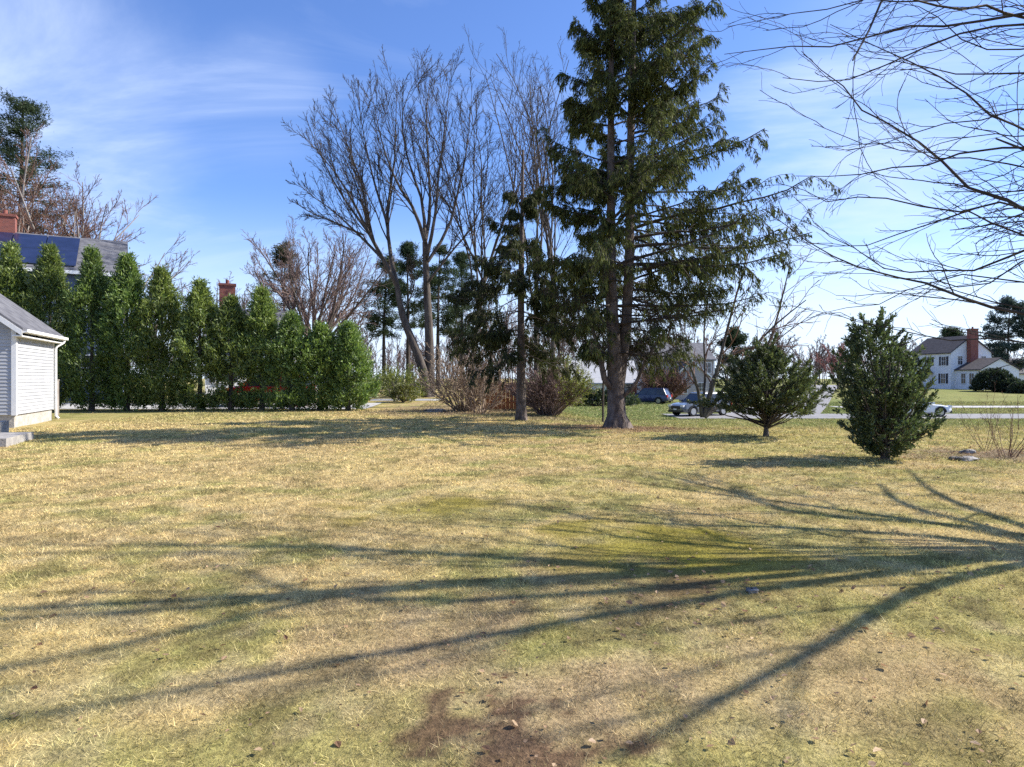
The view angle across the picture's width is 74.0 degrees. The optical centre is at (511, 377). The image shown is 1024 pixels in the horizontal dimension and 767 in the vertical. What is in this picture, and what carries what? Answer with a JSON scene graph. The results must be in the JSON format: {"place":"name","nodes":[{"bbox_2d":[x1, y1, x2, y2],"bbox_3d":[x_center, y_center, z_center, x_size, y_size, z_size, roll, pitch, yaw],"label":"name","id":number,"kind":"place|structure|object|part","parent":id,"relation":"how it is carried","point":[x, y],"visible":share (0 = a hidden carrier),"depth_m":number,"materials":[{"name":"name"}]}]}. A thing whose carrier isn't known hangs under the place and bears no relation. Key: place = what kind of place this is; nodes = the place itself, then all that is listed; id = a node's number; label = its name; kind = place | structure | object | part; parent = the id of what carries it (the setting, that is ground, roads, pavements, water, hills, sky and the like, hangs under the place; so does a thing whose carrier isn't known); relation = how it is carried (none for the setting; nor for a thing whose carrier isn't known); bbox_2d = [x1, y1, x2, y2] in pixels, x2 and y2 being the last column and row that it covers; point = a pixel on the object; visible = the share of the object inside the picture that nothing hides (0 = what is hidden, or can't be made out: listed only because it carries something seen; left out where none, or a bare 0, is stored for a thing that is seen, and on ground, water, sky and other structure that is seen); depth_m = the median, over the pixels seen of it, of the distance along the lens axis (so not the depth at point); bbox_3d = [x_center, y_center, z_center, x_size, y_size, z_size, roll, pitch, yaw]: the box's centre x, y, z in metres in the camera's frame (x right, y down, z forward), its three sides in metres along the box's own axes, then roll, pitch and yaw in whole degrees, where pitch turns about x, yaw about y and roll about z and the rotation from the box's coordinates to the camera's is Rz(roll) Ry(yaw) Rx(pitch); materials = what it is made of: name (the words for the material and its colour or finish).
{"place":"outdoors","nodes":[
{"label":"outdoors","id":0,"kind":"place"},
{"bbox_2d":[59,403,379,408],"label":"driveway","id":1,"kind":"structure","parent":0,"point":[65,406],"depth_m":35.85,"materials":[{"name":"grey asphalt"}]},
{"bbox_2d":[223,372,312,405],"bbox_3d":[-13.390,0.463,37.199,4.925,2.091,2.190,0,0,4],"label":"parked car","id":2,"kind":"object","parent":1,"relation":"on","point":[248,385],"visible":0.06,"depth_m":36.34,"materials":[{"name":"red paint"}]},
{"bbox_3d":[-12.778,0.017,37.156,3.264,0.885,1.710,0,0,4],"label":"window glass","id":3,"kind":"part","parent":2,"relation":"part of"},
{"bbox_2d":[372,399,440,399],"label":"path","id":4,"kind":"structure","parent":0,"point":[417,399],"depth_m":41.86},
{"bbox_2d":[0,379,1023,766],"bbox_3d":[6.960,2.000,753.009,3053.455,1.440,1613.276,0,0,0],"label":"ground","id":5,"kind":"structure","parent":0,"point":[442,701],"depth_m":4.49,"materials":[{"name":"plant"}]},
{"bbox_2d":[0,420,8,432],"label":"step","id":6,"kind":"object","parent":5,"relation":"on","point":[4,426],"visible":0.67,"depth_m":18.55,"materials":[{"name":"grey concrete"}]},
{"bbox_2d":[0,432,33,446],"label":"step","id":7,"kind":"object","parent":5,"relation":"on","point":[7,439],"visible":0.6,"depth_m":16.55,"materials":[{"name":"grey concrete"}]},
{"bbox_2d":[0,238,43,314],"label":"arborvitae","id":8,"kind":"object","parent":5,"relation":"on","point":[12,269],"visible":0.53,"depth_m":33.04,"materials":[{"name":"green plant"}]},
{"bbox_2d":[0,294,67,427],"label":"garage","id":9,"kind":"structure","parent":5,"relation":"on","point":[28,371],"depth_m":23.01,"materials":[{"name":"wood"}]},
{"bbox_2d":[55,379,59,417],"bbox_3d":[-18.066,0.830,27.000,0.130,1.540,0.130,0,0,0],"label":"fence post","id":10,"kind":"object","parent":9,"relation":"attached to","point":[58,380],"visible":0.5,"depth_m":26.99,"materials":[{"name":"white plastic"}]},
{"bbox_2d":[0,86,93,236],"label":"fir tree","id":11,"kind":"object","parent":5,"relation":"on","point":[26,108],"visible":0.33,"depth_m":61.34,"materials":[{"name":"green plant"}]},
{"bbox_2d":[16,238,86,410],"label":"arborvitae","id":12,"kind":"object","parent":5,"relation":"on","point":[43,282],"visible":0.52,"depth_m":33.08,"materials":[{"name":"green plant"}]},
{"bbox_2d":[0,210,127,400],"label":"house","id":13,"kind":"structure","parent":5,"relation":"on","point":[70,249],"depth_m":42.18,"materials":[{"name":"grey"}]},
{"bbox_2d":[80,354,97,377],"bbox_3d":[-25.473,-0.612,41.204,1.140,1.640,0.110,0,0,-29],"label":"window","id":14,"kind":"structure","parent":13,"relation":"in","point":[88,356],"depth_m":41.10,"materials":[{"name":"white paint"}]},
{"bbox_2d":[0,122,132,241],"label":"bare tree","id":15,"kind":"object","parent":5,"relation":"on","point":[35,189],"visible":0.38,"depth_m":55.38,"materials":[{"name":"brown plant"}]},
{"bbox_2d":[53,243,131,410],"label":"arborvitae","id":16,"kind":"object","parent":5,"relation":"on","point":[91,284],"visible":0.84,"depth_m":32.60,"materials":[{"name":"green plant"}]},
{"bbox_2d":[0,138,199,323],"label":"bare tree","id":17,"kind":"object","parent":5,"relation":"on","point":[85,226],"visible":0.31,"depth_m":53.94,"materials":[{"name":"brown plant"}]},
{"bbox_2d":[93,247,168,410],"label":"arborvitae","id":18,"kind":"object","parent":5,"relation":"on","point":[124,281],"visible":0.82,"depth_m":32.74,"materials":[{"name":"green plant"}]},
{"bbox_2d":[124,264,180,378],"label":"bare tree","id":19,"kind":"object","parent":5,"relation":"on","point":[156,321],"visible":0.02,"depth_m":62.32,"materials":[{"name":"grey plant"}]},
{"bbox_2d":[111,262,202,410],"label":"arborvitae","id":20,"kind":"object","parent":5,"relation":"on","point":[162,303],"visible":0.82,"depth_m":32.79,"materials":[{"name":"green plant"}]},
{"bbox_2d":[159,275,235,410],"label":"arborvitae","id":21,"kind":"object","parent":5,"relation":"on","point":[200,311],"visible":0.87,"depth_m":32.63,"materials":[{"name":"green plant"}]},
{"bbox_2d":[180,279,250,342],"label":"bare tree","id":22,"kind":"object","parent":5,"relation":"on","point":[213,297],"visible":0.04,"depth_m":65.32,"materials":[{"name":"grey plant"}]},
{"bbox_2d":[194,293,259,410],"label":"arborvitae","id":23,"kind":"object","parent":5,"relation":"on","point":[230,310],"visible":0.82,"depth_m":32.65,"materials":[{"name":"green plant"}]},
{"bbox_2d":[213,271,280,309],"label":"bare tree","id":24,"kind":"object","parent":5,"relation":"on","point":[244,303],"visible":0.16,"depth_m":65.76,"materials":[{"name":"grey plant"}]},
{"bbox_2d":[225,283,297,409],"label":"arborvitae","id":25,"kind":"object","parent":5,"relation":"on","point":[261,320],"visible":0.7,"depth_m":32.94,"materials":[{"name":"green plant"}]},
{"bbox_2d":[202,280,351,394],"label":"house","id":26,"kind":"structure","parent":5,"relation":"on","point":[226,288],"depth_m":52.10,"materials":[{"name":"grey"}]},
{"bbox_2d":[250,241,307,309],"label":"pine tree","id":27,"kind":"object","parent":5,"relation":"on","point":[275,253],"visible":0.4,"depth_m":69.35,"materials":[{"name":"green plant"}]},
{"bbox_2d":[251,309,317,410],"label":"arborvitae","id":28,"kind":"object","parent":5,"relation":"on","point":[290,332],"visible":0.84,"depth_m":32.58,"materials":[{"name":"green plant"}]},
{"bbox_2d":[281,319,355,410],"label":"arborvitae","id":29,"kind":"object","parent":5,"relation":"on","point":[322,338],"visible":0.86,"depth_m":32.75,"materials":[{"name":"green plant"}]},
{"bbox_2d":[240,207,399,335],"bbox_3d":[-17.149,-6.671,59.818,12.846,16.121,15.132,0,0,-17],"label":"bare tree","id":30,"kind":"object","parent":5,"relation":"on","point":[333,308],"visible":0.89,"depth_m":58.47,"materials":[{"name":"brown plant"}]},
{"bbox_2d":[323,319,383,410],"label":"arborvitae","id":31,"kind":"object","parent":5,"relation":"on","point":[352,345],"visible":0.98,"depth_m":32.99,"materials":[{"name":"green plant"}]},
{"bbox_2d":[338,303,379,351],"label":"bare tree","id":32,"kind":"object","parent":5,"relation":"on","point":[366,337],"visible":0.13,"depth_m":112.53,"materials":[{"name":"grey plant"}]},
{"bbox_2d":[355,253,409,379],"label":"pine tree","id":33,"kind":"object","parent":5,"relation":"on","point":[388,296],"visible":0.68,"depth_m":75.38,"materials":[{"name":"green plant"}]},
{"bbox_2d":[376,371,405,395],"bbox_3d":[-8.683,0.409,47.073,3.644,1.886,3.642,0,0,-26],"label":"evergreen shrub","id":34,"kind":"object","parent":5,"relation":"on","point":[395,382],"visible":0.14,"depth_m":46.53,"materials":[{"name":"green plant"}]},
{"bbox_2d":[281,44,507,397],"bbox_3d":[-7.868,-11.347,45.034,15.613,25.531,9.746,0,0,0],"label":"maple tree","id":35,"kind":"object","parent":5,"relation":"on","point":[421,363],"visible":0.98,"depth_m":44.89,"materials":[{"name":"grey plant"}]},
{"bbox_2d":[364,362,430,397],"bbox_3d":[-7.591,0.103,44.181,4.861,2.523,4.911,0,0,0],"label":"evergreen shrub","id":36,"kind":"object","parent":5,"relation":"on","point":[389,376],"visible":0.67,"depth_m":43.54,"materials":[{"name":"green plant"}]},
{"bbox_2d":[389,383,417,402],"bbox_3d":[-6.418,0.843,39.945,1.758,1.216,1.827,0,0,0],"label":"evergreen shrub","id":37,"kind":"object","parent":5,"relation":"on","point":[405,392],"visible":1,"depth_m":39.77,"materials":[{"name":"green plant"}]},
{"bbox_2d":[383,239,436,387],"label":"pine tree","id":38,"kind":"object","parent":5,"relation":"on","point":[408,248],"visible":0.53,"depth_m":81.72,"materials":[{"name":"green plant"}]},
{"bbox_2d":[424,408,447,411],"bbox_3d":[-3.609,1.547,31.982,1.200,0.242,0.646,0,0,0],"label":"stone","id":39,"kind":"object","parent":5,"relation":"on","point":[434,410],"visible":0.68,"depth_m":31.77,"materials":[{"name":"grey stone"}]},
{"bbox_2d":[406,243,470,388],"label":"pine tree","id":40,"kind":"object","parent":5,"relation":"on","point":[436,283],"visible":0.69,"depth_m":77.70,"materials":[{"name":"green plant"}]},
{"bbox_2d":[434,250,484,371],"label":"pine tree","id":41,"kind":"object","parent":5,"relation":"on","point":[459,258],"visible":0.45,"depth_m":85.86,"materials":[{"name":"green plant"}]},
{"bbox_2d":[411,339,511,410],"bbox_3d":[-2.177,-0.113,32.898,4.716,3.471,5.608,0,0,-28],"label":"bare shrub","id":42,"kind":"object","parent":5,"relation":"on","point":[451,380],"visible":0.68,"depth_m":32.42,"materials":[{"name":"brown plant"}]},
{"bbox_2d":[440,306,487,361],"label":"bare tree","id":43,"kind":"object","parent":5,"relation":"on","point":[465,313],"visible":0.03,"depth_m":124.34,"materials":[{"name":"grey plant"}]},
{"bbox_2d":[449,364,507,412],"bbox_3d":[-1.289,0.487,31.106,2.823,2.264,3.049,0,0,7],"label":"bare shrub","id":44,"kind":"object","parent":5,"relation":"on","point":[480,410],"visible":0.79,"depth_m":30.70,"materials":[{"name":"brown plant"}]},
{"bbox_2d":[398,53,568,378],"bbox_3d":[-1.595,-10.721,47.451,12.483,24.271,8.846,0,0,-19],"label":"bare tree","id":45,"kind":"object","parent":5,"relation":"on","point":[481,232],"visible":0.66,"depth_m":46.52,"materials":[{"name":"brown plant"}]},
{"bbox_2d":[458,298,517,381],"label":"bare tree","id":46,"kind":"object","parent":5,"relation":"on","point":[512,325],"visible":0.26,"depth_m":112.29,"materials":[{"name":"grey plant"}]},
{"bbox_2d":[482,382,515,408],"bbox_3d":[-0.413,0.989,34.666,2.200,1.620,0.168,0,0,0],"label":"board fence","id":47,"kind":"object","parent":5,"relation":"on","point":[507,404],"visible":0.16,"depth_m":34.59,"materials":[{"name":"orange wood"}]},
{"bbox_2d":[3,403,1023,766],"bbox_3d":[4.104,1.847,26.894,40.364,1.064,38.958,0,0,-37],"label":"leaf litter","id":48,"kind":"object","parent":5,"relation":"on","point":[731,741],"visible":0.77,"depth_m":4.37,"materials":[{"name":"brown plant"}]},
{"bbox_2d":[441,150,588,420],"bbox_3d":[0.206,-3.511,26.413,5.986,10.348,6.229,0,0,0],"label":"spruce tree","id":49,"kind":"object","parent":5,"relation":"on","point":[492,341],"visible":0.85,"depth_m":25.45,"materials":[{"name":"green plant"}]},
{"bbox_2d":[464,25,578,376],"bbox_3d":[0.956,-9.365,38.383,5.219,22.282,6.787,0,0,-44],"label":"bare tree","id":50,"kind":"object","parent":5,"relation":"on","point":[535,165],"visible":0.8,"depth_m":37.94,"materials":[{"name":"brown plant"}]},
{"bbox_2d":[471,26,585,357],"bbox_3d":[0.907,-10.943,43.848,8.970,26.075,6.084,0,0,39],"label":"bare tree","id":51,"kind":"object","parent":5,"relation":"on","point":[555,248],"visible":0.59,"depth_m":44.05,"materials":[{"name":"grey plant"}]},
{"bbox_2d":[509,319,580,370],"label":"bare tree","id":52,"kind":"object","parent":5,"relation":"on","point":[541,342],"visible":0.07,"depth_m":134.99,"materials":[{"name":"grey plant"}]},
{"bbox_2d":[497,351,599,415],"bbox_3d":[1.516,0.287,30.149,4.637,2.799,4.654,0,0,0],"label":"bare shrub","id":53,"kind":"object","parent":5,"relation":"on","point":[548,394],"visible":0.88,"depth_m":29.42,"materials":[{"name":"brown plant"}]},
{"bbox_2d":[526,355,586,411],"bbox_3d":[2.109,0.287,34.032,3.608,2.986,3.601,0,0,0],"label":"bare shrub","id":54,"kind":"object","parent":5,"relation":"on","point":[566,364],"visible":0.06,"depth_m":33.73,"materials":[{"name":"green plant"}]},
{"bbox_2d":[540,311,581,358],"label":"bare tree","id":55,"kind":"object","parent":5,"relation":"on","point":[563,349],"visible":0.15,"depth_m":99.65,"materials":[{"name":"grey plant"}]},
{"bbox_2d":[129,328,1023,383],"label":"wood","id":56,"kind":"object","parent":5,"relation":"on","point":[403,357],"visible":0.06,"depth_m":204.69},
{"bbox_2d":[563,318,606,360],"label":"bare tree","id":57,"kind":"object","parent":5,"relation":"on","point":[572,353],"visible":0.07,"depth_m":120.29,"materials":[{"name":"grey plant"}]},
{"bbox_2d":[560,361,640,400],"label":"house","id":58,"kind":"structure","parent":5,"relation":"on","point":[597,380],"depth_m":80.74,"materials":[{"name":"white paint"}]},
{"bbox_2d":[585,384,606,390],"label":"garage door","id":59,"kind":"structure","parent":58,"relation":"in","point":[600,385],"depth_m":79.96,"materials":[{"name":"white paint"}]},
{"bbox_2d":[624,384,630,392],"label":"window","id":60,"kind":"structure","parent":58,"relation":"in","point":[627,386],"depth_m":79.98,"materials":[{"name":"grey glass"}]},
{"bbox_2d":[594,300,618,421],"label":"sapling","id":61,"kind":"object","parent":5,"relation":"on","point":[603,391],"visible":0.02,"depth_m":27.47,"materials":[{"name":"plant"}]},
{"bbox_2d":[574,387,640,405],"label":"clipped hedge","id":62,"kind":"object","parent":5,"relation":"on","point":[596,398],"visible":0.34,"depth_m":65.48,"materials":[{"name":"green plant"}]},
{"bbox_2d":[627,391,640,404],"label":"evergreen shrub","id":63,"kind":"object","parent":5,"relation":"on","point":[637,399],"visible":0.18,"depth_m":68.68,"materials":[{"name":"green plant"}]},
{"bbox_2d":[627,387,671,403],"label":"parked car","id":64,"kind":"object","parent":5,"relation":"on","point":[659,395],"visible":0.67,"depth_m":70.94,"materials":[{"name":"blue paint"}]},
{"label":"window glass","id":65,"kind":"part","parent":64,"relation":"part of","materials":[{"name":"black glass"}]},
{"bbox_2d":[633,364,693,402],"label":"bare shrub","id":66,"kind":"object","parent":5,"relation":"on","point":[674,386],"visible":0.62,"depth_m":75.76,"materials":[{"name":"brown plant"}]},
{"bbox_2d":[628,342,716,398],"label":"house","id":67,"kind":"structure","parent":5,"relation":"on","point":[710,361],"depth_m":89.43,"materials":[{"name":"grey"}]},
{"bbox_2d":[698,382,703,390],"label":"window","id":68,"kind":"structure","parent":67,"relation":"in","point":[700,384],"depth_m":86.82,"materials":[{"name":"grey glass"}]},
{"bbox_2d":[706,362,710,372],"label":"window","id":69,"kind":"structure","parent":67,"relation":"in","point":[708,370],"depth_m":89.60,"materials":[{"name":"grey glass"}]},
{"bbox_2d":[528,0,844,428],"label":"spruce tree","id":70,"kind":"object","parent":5,"relation":"on","point":[629,35],"visible":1,"depth_m":21.29,"materials":[{"name":"green plant"}]},
{"bbox_2d":[667,321,723,357],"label":"bare tree","id":71,"kind":"object","parent":5,"relation":"on","point":[706,338],"visible":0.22,"depth_m":116.56,"materials":[{"name":"grey plant"}]},
{"bbox_2d":[714,325,752,376],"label":"pine tree","id":72,"kind":"object","parent":5,"relation":"on","point":[740,339],"visible":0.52,"depth_m":128.70,"materials":[{"name":"green plant"}]},
{"bbox_2d":[669,228,820,417],"bbox_3d":[14.905,-3.488,43.154,12.170,12.092,5.324,0,0,-26],"label":"multi stem tree","id":73,"kind":"object","parent":5,"relation":"on","point":[705,413],"visible":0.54,"depth_m":42.92,"materials":[{"name":"brown plant"}]},
{"bbox_2d":[745,587,758,593],"bbox_3d":[1.777,1.578,5.027,0.094,0.062,0.073,0,0,12],"label":"stone","id":74,"kind":"object","parent":5,"relation":"on","point":[751,590],"visible":0.89,"depth_m":5.01,"materials":[{"name":"grey stone"}]},
{"bbox_2d":[686,332,832,436],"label":"yew tree","id":75,"kind":"object","parent":5,"relation":"on","point":[768,401],"visible":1,"depth_m":17.94,"materials":[{"name":"green plant"}]},
{"bbox_2d":[747,325,799,385],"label":"bare tree","id":76,"kind":"object","parent":5,"relation":"on","point":[778,344],"visible":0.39,"depth_m":138.45,"materials":[{"name":"grey plant"}]},
{"bbox_2d":[784,334,833,385],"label":"bare tree","id":77,"kind":"object","parent":5,"relation":"on","point":[816,367],"visible":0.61,"depth_m":124.70,"materials":[{"name":"grey plant"}]},
{"bbox_2d":[812,342,866,388],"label":"bare tree","id":78,"kind":"object","parent":5,"relation":"on","point":[833,359],"visible":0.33,"depth_m":105.24,"materials":[{"name":"brown plant"}]},
{"bbox_2d":[676,0,1023,379],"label":"shade tree","id":79,"kind":"object","parent":5,"relation":"on","point":[1013,204],"visible":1,"depth_m":8.24,"materials":[{"name":"brown plant"}]},
{"bbox_2d":[814,306,946,459],"bbox_3d":[7.222,0.110,13.442,2.220,3.081,2.351,0,0,0],"label":"holly tree","id":80,"kind":"object","parent":5,"relation":"on","point":[883,410],"visible":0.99,"depth_m":12.99,"materials":[{"name":"green plant"}]},
{"bbox_2d":[893,339,922,376],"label":"bare tree","id":81,"kind":"object","parent":5,"relation":"on","point":[909,348],"visible":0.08,"depth_m":127.11,"materials":[{"name":"grey plant"}]},
{"bbox_2d":[937,326,965,337],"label":"pine tree","id":82,"kind":"object","parent":5,"relation":"on","point":[950,334],"visible":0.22,"depth_m":139.29,"materials":[{"name":"green plant"}]},
{"bbox_2d":[948,456,979,460],"bbox_3d":[8.775,1.581,13.226,0.549,0.128,0.362,0,0,-11],"label":"stone","id":83,"kind":"object","parent":5,"relation":"on","point":[965,458],"visible":0.69,"depth_m":13.14,"materials":[{"name":"grey stone"}]},
{"bbox_2d":[907,327,1021,389],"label":"house","id":84,"kind":"structure","parent":5,"relation":"on","point":[958,364],"depth_m":105.29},
{"bbox_2d":[940,373,945,383],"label":"window","id":85,"kind":"structure","parent":84,"relation":"in","point":[942,375],"depth_m":106.46,"materials":[{"name":"white glass"}]},
{"bbox_2d":[941,356,945,365],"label":"window","id":86,"kind":"structure","parent":84,"relation":"in","point":[943,358],"depth_m":106.37,"materials":[{"name":"white glass"}]},
{"bbox_2d":[957,356,962,364],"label":"window","id":87,"kind":"structure","parent":84,"relation":"in","point":[959,358],"depth_m":105.24,"materials":[{"name":"white glass"}]},
{"bbox_2d":[961,373,965,383],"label":"window","id":88,"kind":"structure","parent":84,"relation":"in","point":[963,375],"depth_m":103.63,"materials":[{"name":"grey glass"}]},
{"bbox_2d":[969,373,973,383],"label":"window","id":89,"kind":"structure","parent":84,"relation":"in","point":[971,375],"depth_m":102.40,"materials":[{"name":"grey glass"}]},
{"bbox_2d":[958,449,975,453],"bbox_3d":[9.646,1.576,14.405,0.313,0.152,0.218,0,0,0],"label":"stone","id":90,"kind":"object","parent":5,"relation":"on","point":[967,451],"visible":0.62,"depth_m":14.34,"materials":[{"name":"grey stone"}]},
{"bbox_2d":[952,384,1007,449],"bbox_3d":[10.495,0.827,15.116,1.106,1.551,1.055,0,0,27],"label":"bare shrub","id":91,"kind":"object","parent":5,"relation":"on","point":[985,425],"visible":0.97,"depth_m":15.14,"materials":[{"name":"brown plant"}]},
{"bbox_2d":[968,367,1015,391],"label":"clipped bush","id":92,"kind":"object","parent":5,"relation":"on","point":[980,380],"visible":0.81,"depth_m":91.92,"materials":[{"name":"green plant"}]},
{"bbox_2d":[978,294,1023,368],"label":"pine tree","id":93,"kind":"object","parent":5,"relation":"on","point":[999,348],"visible":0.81,"depth_m":111.03,"materials":[{"name":"green plant"}]},
{"bbox_2d":[979,392,1023,457],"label":"bare shrub","id":94,"kind":"object","parent":5,"relation":"on","point":[1011,429],"visible":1,"depth_m":13.63,"materials":[{"name":"brown plant"}]},
{"bbox_2d":[992,376,1023,391],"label":"clipped bush","id":95,"kind":"object","parent":5,"relation":"on","point":[1004,386],"visible":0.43,"depth_m":90.31,"materials":[{"name":"green plant"}]},
{"bbox_2d":[1005,380,1023,393],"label":"clipped bush","id":96,"kind":"object","parent":5,"relation":"on","point":[1017,386],"visible":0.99,"depth_m":87.55,"materials":[{"name":"green plant"}]},
{"bbox_2d":[1009,358,1023,379],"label":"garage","id":97,"kind":"structure","parent":5,"relation":"on","point":[1021,374],"depth_m":112.00,"materials":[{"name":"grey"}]},
{"bbox_2d":[0,0,1023,378],"label":"sky","id":98,"kind":"structure","parent":0,"point":[184,103],"materials":[{"name":"blue"}]},
{"bbox_2d":[726,385,836,413],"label":"side road","id":99,"kind":"structure","parent":0,"point":[818,409],"depth_m":71.74,"materials":[{"name":"grey asphalt"}]},
{"bbox_2d":[664,414,1023,417],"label":"road","id":100,"kind":"structure","parent":0,"point":[846,415],"depth_m":47.51,"materials":[{"name":"grey asphalt"}]},
{"bbox_2d":[668,391,728,415],"bbox_3d":[13.555,1.823,49.004,4.720,1.727,2.136,0,0,-28],"label":"parked car","id":101,"kind":"object","parent":100,"relation":"on","point":[680,406],"visible":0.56,"depth_m":48.27,"materials":[{"name":"grey paint"}]},
{"bbox_3d":[14.075,1.425,49.281,3.128,0.650,1.656,0,0,-28],"label":"window glass","id":102,"kind":"part","parent":101,"relation":"part of","materials":[{"name":"black glass"}]},
{"bbox_2d":[908,402,951,416],"bbox_3d":[28.226,1.963,48.001,4.720,1.447,2.100,0,0,4],"label":"parked car","id":103,"kind":"object","parent":100,"relation":"on","point":[946,409],"visible":0.25,"depth_m":47.05,"materials":[{"name":"white paint"}]},
{"bbox_2d":[831,406,1023,407],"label":"sidewalk","id":104,"kind":"structure","parent":0,"point":[977,406],"depth_m":63.27,"materials":[{"name":"grey concrete"}]}
]}

